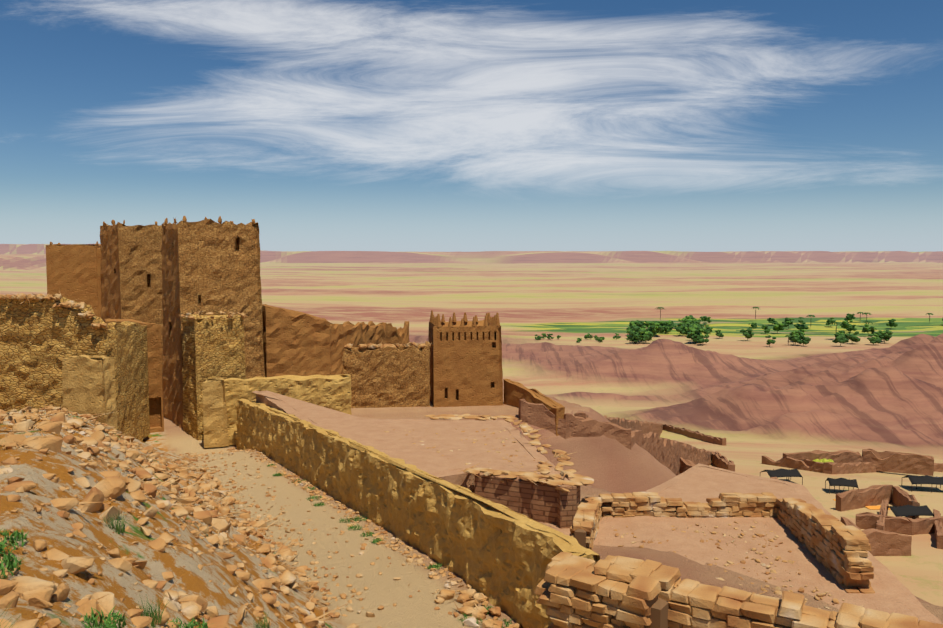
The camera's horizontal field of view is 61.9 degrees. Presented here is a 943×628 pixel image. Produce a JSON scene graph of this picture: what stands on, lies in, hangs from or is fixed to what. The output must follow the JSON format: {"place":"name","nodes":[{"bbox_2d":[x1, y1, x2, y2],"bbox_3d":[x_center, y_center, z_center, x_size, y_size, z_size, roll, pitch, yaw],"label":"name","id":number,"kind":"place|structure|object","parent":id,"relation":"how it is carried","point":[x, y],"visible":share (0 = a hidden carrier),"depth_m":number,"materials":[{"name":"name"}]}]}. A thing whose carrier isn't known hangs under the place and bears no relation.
{"place":"outdoors","nodes":[
{"label":"outdoors","id":0,"kind":"place"},
{"bbox_2d":[0,292,106,328],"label":"rubble stone wall","id":1,"kind":"structure","parent":0,"point":[58,297],"depth_m":39.27,"materials":[{"name":"beige stone"}]},
{"bbox_2d":[262,304,330,376],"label":"wall","id":2,"kind":"structure","parent":0,"point":[297,343],"depth_m":52.84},
{"bbox_2d":[0,244,942,627],"bbox_3d":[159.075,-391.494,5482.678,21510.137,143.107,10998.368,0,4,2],"label":"ground","id":3,"kind":"structure","parent":0,"point":[754,398],"depth_m":202.00,"materials":[{"name":"beige sand"}]},
{"bbox_2d":[0,297,119,430],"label":"rubble wall","id":4,"kind":"structure","parent":3,"relation":"on","point":[40,340],"depth_m":39.92,"materials":[{"name":"brown stone"}]},
{"bbox_2d":[46,244,100,316],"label":"tower","id":5,"kind":"structure","parent":3,"relation":"on","point":[71,271],"depth_m":71.22,"materials":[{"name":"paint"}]},
{"bbox_2d":[62,355,117,429],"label":"buttress wall","id":6,"kind":"structure","parent":3,"relation":"on","point":[88,383],"depth_m":38.52,"materials":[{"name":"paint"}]},
{"bbox_2d":[97,248,101,316],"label":"curtain wall","id":7,"kind":"structure","parent":3,"relation":"on","point":[99,274],"depth_m":62.28,"materials":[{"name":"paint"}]},
{"bbox_2d":[108,321,149,440],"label":"return wall","id":8,"kind":"structure","parent":3,"relation":"on","point":[133,382],"depth_m":43.19,"materials":[{"name":"brown stone"}]},
{"bbox_2d":[100,222,162,370],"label":"tower","id":9,"kind":"structure","parent":3,"relation":"on","point":[131,272],"depth_m":59.41,"materials":[{"name":"stone"}]},
{"bbox_2d":[103,220,186,224],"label":"tower finials","id":10,"kind":"object","parent":9,"relation":"on","point":[113,222],"visible":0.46,"depth_m":59.98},
{"bbox_2d":[105,318,163,432],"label":"facade wall","id":11,"kind":"structure","parent":3,"relation":"on","point":[154,347],"depth_m":47.95,"materials":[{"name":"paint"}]},
{"bbox_2d":[0,436,269,627],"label":"grass tufts","id":12,"kind":"object","parent":3,"relation":"on","point":[120,529],"visible":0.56,"depth_m":8.31,"materials":[{"name":"green plant"}]},
{"bbox_2d":[0,405,374,627],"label":"rock slope","id":13,"kind":"structure","parent":3,"relation":"on","point":[35,591],"depth_m":13.29,"materials":[{"name":"brown stone"}]},
{"bbox_2d":[161,219,264,427],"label":"tower","id":14,"kind":"structure","parent":3,"relation":"on","point":[209,265],"depth_m":50.23,"materials":[{"name":"stone"}]},
{"bbox_2d":[164,216,254,223],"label":"tower front finials","id":15,"kind":"object","parent":14,"relation":"on","point":[184,219],"visible":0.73,"depth_m":49.84,"materials":[{"name":"brown stone"}]},
{"bbox_2d":[182,314,245,440],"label":"wall","id":16,"kind":"structure","parent":3,"relation":"on","point":[213,348],"depth_m":46.65,"materials":[{"name":"brown stone"}]},
{"bbox_2d":[178,311,247,319],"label":"wall coping stones","id":17,"kind":"object","parent":16,"relation":"on","point":[230,315],"visible":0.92,"depth_m":47.23,"materials":[{"name":"beige stone"}]},
{"bbox_2d":[202,378,228,447],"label":"gate pillar","id":18,"kind":"structure","parent":3,"relation":"on","point":[215,421],"depth_m":43.97,"materials":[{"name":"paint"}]},
{"bbox_2d":[0,463,511,627],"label":"low plants","id":19,"kind":"object","parent":3,"relation":"on","point":[8,558],"depth_m":7.84,"materials":[{"name":"green plant"}]},
{"bbox_2d":[222,374,351,444],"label":"cross wall","id":20,"kind":"structure","parent":3,"relation":"on","point":[333,392],"depth_m":45.51,"materials":[{"name":"beige stone"}]},
{"bbox_2d":[179,447,520,627],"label":"path pebbles","id":21,"kind":"object","parent":3,"relation":"on","point":[470,598],"visible":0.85,"depth_m":20.06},
{"bbox_2d":[330,321,409,374],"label":"curtain wall","id":22,"kind":"structure","parent":3,"relation":"on","point":[345,333],"depth_m":57.43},
{"bbox_2d":[342,341,430,407],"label":"stone wall","id":23,"kind":"structure","parent":3,"relation":"on","point":[389,376],"depth_m":56.15,"materials":[{"name":"brown stone"}]},
{"bbox_2d":[344,341,432,348],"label":"wall coping stones","id":24,"kind":"object","parent":23,"relation":"on","point":[380,345],"depth_m":56.19,"materials":[{"name":"beige stone"}]},
{"bbox_2d":[253,390,569,492],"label":"terrace","id":25,"kind":"structure","parent":3,"relation":"on","point":[448,465],"depth_m":30.63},
{"bbox_2d":[384,428,550,482],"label":"pebbles","id":26,"kind":"object","parent":25,"relation":"on","point":[475,442],"visible":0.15,"depth_m":29.71,"materials":[{"name":"brown stone"}]},
{"bbox_2d":[425,414,514,420],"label":"terrace edge stones","id":27,"kind":"object","parent":25,"relation":"on","point":[464,416],"visible":0.9,"depth_m":34.77,"materials":[{"name":"beige stone"}]},
{"bbox_2d":[505,418,597,485],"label":"terrace edge stones","id":28,"kind":"object","parent":25,"relation":"on","point":[534,438],"visible":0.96,"depth_m":28.41,"materials":[{"name":"beige stone"}]},
{"bbox_2d":[235,399,599,627],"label":"parapet wall","id":29,"kind":"structure","parent":3,"relation":"on","point":[499,555],"depth_m":20.47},
{"bbox_2d":[428,320,502,406],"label":"tower","id":30,"kind":"structure","parent":3,"relation":"on","point":[466,364],"depth_m":56.67,"materials":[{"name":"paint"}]},
{"bbox_2d":[429,310,499,326],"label":"battlements","id":31,"kind":"object","parent":30,"relation":"attached to","point":[437,321],"visible":0.98,"depth_m":57.74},
{"bbox_2d":[475,471,579,524],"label":"mud brick wall","id":32,"kind":"structure","parent":3,"relation":"on","point":[532,500],"depth_m":24.73,"materials":[{"name":"brown brick"}]},
{"bbox_2d":[503,379,564,435],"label":"wall","id":33,"kind":"structure","parent":3,"relation":"on","point":[515,392],"depth_m":55.15,"materials":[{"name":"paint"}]},
{"bbox_2d":[518,399,565,438],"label":"wall","id":34,"kind":"structure","parent":3,"relation":"on","point":[539,415],"depth_m":52.54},
{"bbox_2d":[557,478,576,528],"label":"mud brick return wall","id":35,"kind":"structure","parent":3,"relation":"on","point":[566,508],"depth_m":23.98,"materials":[{"name":"brown brick"}]},
{"bbox_2d":[563,413,630,449],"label":"ruined wall","id":36,"kind":"structure","parent":3,"relation":"on","point":[576,426],"depth_m":53.98,"materials":[{"name":"brown stone"}]},
{"bbox_2d":[574,411,662,436],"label":"ruined wall","id":37,"kind":"structure","parent":3,"relation":"on","point":[645,427],"depth_m":100.22,"materials":[{"name":"brown stone"}]},
{"bbox_2d":[628,428,710,475],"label":"ruined wall","id":38,"kind":"structure","parent":3,"relation":"on","point":[668,453],"depth_m":73.45,"materials":[{"name":"brown stone"}]},
{"bbox_2d":[679,457,695,473],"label":"ruin","id":39,"kind":"object","parent":38,"relation":"attached to","point":[685,464],"visible":0.1,"depth_m":80.11,"materials":[{"name":"brown stone"}]},
{"bbox_2d":[663,424,725,445],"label":"wall","id":40,"kind":"structure","parent":3,"relation":"on","point":[697,435],"depth_m":161.92,"materials":[{"name":"brown stone"}]},
{"bbox_2d":[711,451,734,471],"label":"ruined wall","id":41,"kind":"structure","parent":3,"relation":"on","point":[718,460],"depth_m":107.02,"materials":[{"name":"brown stone"}]},
{"bbox_2d":[539,463,942,623],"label":"terrace","id":42,"kind":"structure","parent":3,"relation":"on","point":[699,482],"depth_m":22.87,"materials":[{"name":"brown soil"}]},
{"bbox_2d":[612,521,809,581],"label":"rubble stones","id":43,"kind":"object","parent":42,"relation":"on","point":[777,558],"visible":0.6,"depth_m":22.56,"materials":[{"name":"brown stone"}]},
{"bbox_2d":[717,578,862,608],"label":"rubble stones","id":44,"kind":"object","parent":42,"relation":"on","point":[801,590],"visible":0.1,"depth_m":19.24,"materials":[{"name":"brown stone"}]},
{"bbox_2d":[558,309,929,345],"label":"tree trunks","id":45,"kind":"object","parent":3,"relation":"on","point":[788,328],"visible":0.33,"depth_m":636.48,"materials":[{"name":"brown"}]},
{"bbox_2d":[535,307,942,344],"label":"trees","id":46,"kind":"object","parent":45,"relation":"attached to","point":[842,338],"visible":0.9,"depth_m":572.32,"materials":[{"name":"green plant"}]},
{"bbox_2d":[535,314,885,340],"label":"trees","id":47,"kind":"object","parent":46,"relation":"on","point":[691,330],"visible":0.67,"depth_m":597.80,"materials":[{"name":"green plant"}]},
{"bbox_2d":[656,307,933,336],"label":"palm fronds","id":48,"kind":"object","parent":45,"relation":"attached to","point":[838,323],"visible":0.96,"depth_m":693.78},
{"bbox_2d":[762,455,836,473],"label":"wall","id":49,"kind":"structure","parent":3,"relation":"on","point":[800,464],"depth_m":110.41,"materials":[{"name":"brown stone"}]},
{"bbox_2d":[783,450,862,462],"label":"ruin","id":50,"kind":"object","parent":3,"relation":"on","point":[844,456],"visible":0.52,"depth_m":114.05,"materials":[{"name":"brown stone"}]},
{"bbox_2d":[813,458,833,462],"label":"yellow green bush","id":51,"kind":"object","parent":3,"relation":"on","point":[824,460],"visible":0.17,"depth_m":111.98,"materials":[{"name":"yellow plant"}]},
{"bbox_2d":[825,478,858,493],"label":"canopy posts","id":52,"kind":"object","parent":3,"relation":"on","point":[834,487],"visible":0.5,"depth_m":95.69,"materials":[{"name":"brown wood"}]},
{"bbox_2d":[826,478,857,487],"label":"tent","id":53,"kind":"object","parent":52,"relation":"on","point":[842,482],"visible":0.94,"depth_m":94.88,"materials":[{"name":"brown fabric"}]},
{"bbox_2d":[841,517,860,529],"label":"ruin","id":54,"kind":"object","parent":3,"relation":"on","point":[846,521],"visible":0.15,"depth_m":74.94,"materials":[{"name":"brown stone"}]},
{"bbox_2d":[823,462,882,473],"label":"wall","id":55,"kind":"structure","parent":3,"relation":"on","point":[856,467],"depth_m":109.63,"materials":[{"name":"brown stone"}]},
{"bbox_2d":[835,485,892,511],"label":"ruin","id":56,"kind":"object","parent":3,"relation":"on","point":[872,495],"visible":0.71,"depth_m":88.59,"materials":[{"name":"brown stone"}]},
{"bbox_2d":[865,505,890,509],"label":"cloth","id":57,"kind":"object","parent":3,"relation":"on","point":[878,507],"visible":0.44,"depth_m":88.44,"materials":[{"name":"orange fabric"}]},
{"bbox_2d":[876,500,888,530],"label":"ruin","id":58,"kind":"object","parent":3,"relation":"on","point":[880,524],"visible":0.42,"depth_m":79.92,"materials":[{"name":"brown stone"}]},
{"bbox_2d":[856,512,911,534],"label":"ruin","id":59,"kind":"object","parent":3,"relation":"on","point":[898,525],"visible":0.62,"depth_m":79.30,"materials":[{"name":"brown stone"}]},
{"bbox_2d":[862,528,911,555],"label":"ruin","id":60,"kind":"object","parent":3,"relation":"on","point":[884,543],"visible":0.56,"depth_m":71.75,"materials":[{"name":"brown stone"}]},
{"bbox_2d":[862,449,933,475],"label":"ruin","id":61,"kind":"object","parent":3,"relation":"on","point":[900,462],"visible":0.9,"depth_m":113.31,"materials":[{"name":"brown stone"}]},
{"bbox_2d":[892,486,919,518],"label":"ruin","id":62,"kind":"object","parent":3,"relation":"on","point":[901,497],"visible":0.54,"depth_m":88.09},
{"bbox_2d":[907,516,942,534],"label":"ruin","id":63,"kind":"object","parent":3,"relation":"on","point":[922,525],"visible":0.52,"depth_m":78.96,"materials":[{"name":"brown stone"}]},
{"bbox_2d":[933,509,942,548],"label":"ruin","id":64,"kind":"object","parent":3,"relation":"on","point":[938,534],"visible":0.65,"depth_m":76.25,"materials":[{"name":"brown stone"}]},
{"bbox_2d":[934,463,942,471],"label":"wall","id":65,"kind":"structure","parent":3,"relation":"on","point":[938,467],"depth_m":123.30,"materials":[{"name":"brown stone"}]},
{"bbox_2d":[0,0,942,251],"label":"sky","id":66,"kind":"structure","parent":0,"point":[328,125],"materials":[{"name":"blue"}]},
{"bbox_2d":[458,463,593,487],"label":"stones","id":67,"kind":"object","parent":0,"point":[533,477],"depth_m":24.87,"materials":[{"name":"beige stone"}]},
{"bbox_2d":[536,460,569,491],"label":"stones","id":68,"kind":"object","parent":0,"point":[543,468],"depth_m":25.74,"materials":[{"name":"beige stone"}]},
{"bbox_2d":[570,497,602,549],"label":"enclosure wall","id":69,"kind":"structure","parent":0,"point":[588,516],"depth_m":22.54,"materials":[{"name":"brown stone"}]},
{"bbox_2d":[536,557,669,627],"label":"stone wall","id":70,"kind":"structure","parent":0,"point":[632,603],"depth_m":12.94,"materials":[{"name":"beige stone"}]},
{"bbox_2d":[599,492,779,517],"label":"enclosure wall","id":71,"kind":"structure","parent":0,"point":[727,505],"depth_m":24.98,"materials":[{"name":"beige stone"}]},
{"bbox_2d":[534,552,942,627],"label":"rubble wall","id":72,"kind":"structure","parent":0,"point":[694,604],"depth_m":12.35,"materials":[{"name":"beige stone"}]},
{"bbox_2d":[761,468,801,477],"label":"tent","id":73,"kind":"object","parent":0,"point":[780,472],"visible":0.96,"depth_m":99.41,"materials":[{"name":"brown fabric"}]},
{"bbox_2d":[776,498,874,593],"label":"enclosure wall","id":74,"kind":"structure","parent":0,"point":[828,542],"depth_m":20.45,"materials":[{"name":"brown stone"}]},
{"bbox_2d":[887,505,933,516],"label":"tent","id":75,"kind":"object","parent":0,"point":[909,510],"visible":0.94,"depth_m":82.50,"materials":[{"name":"brown fabric"}]},
{"bbox_2d":[902,475,942,484],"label":"tent","id":76,"kind":"object","parent":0,"point":[926,479],"visible":0.98,"depth_m":97.35,"materials":[{"name":"brown fabric"}]}
]}

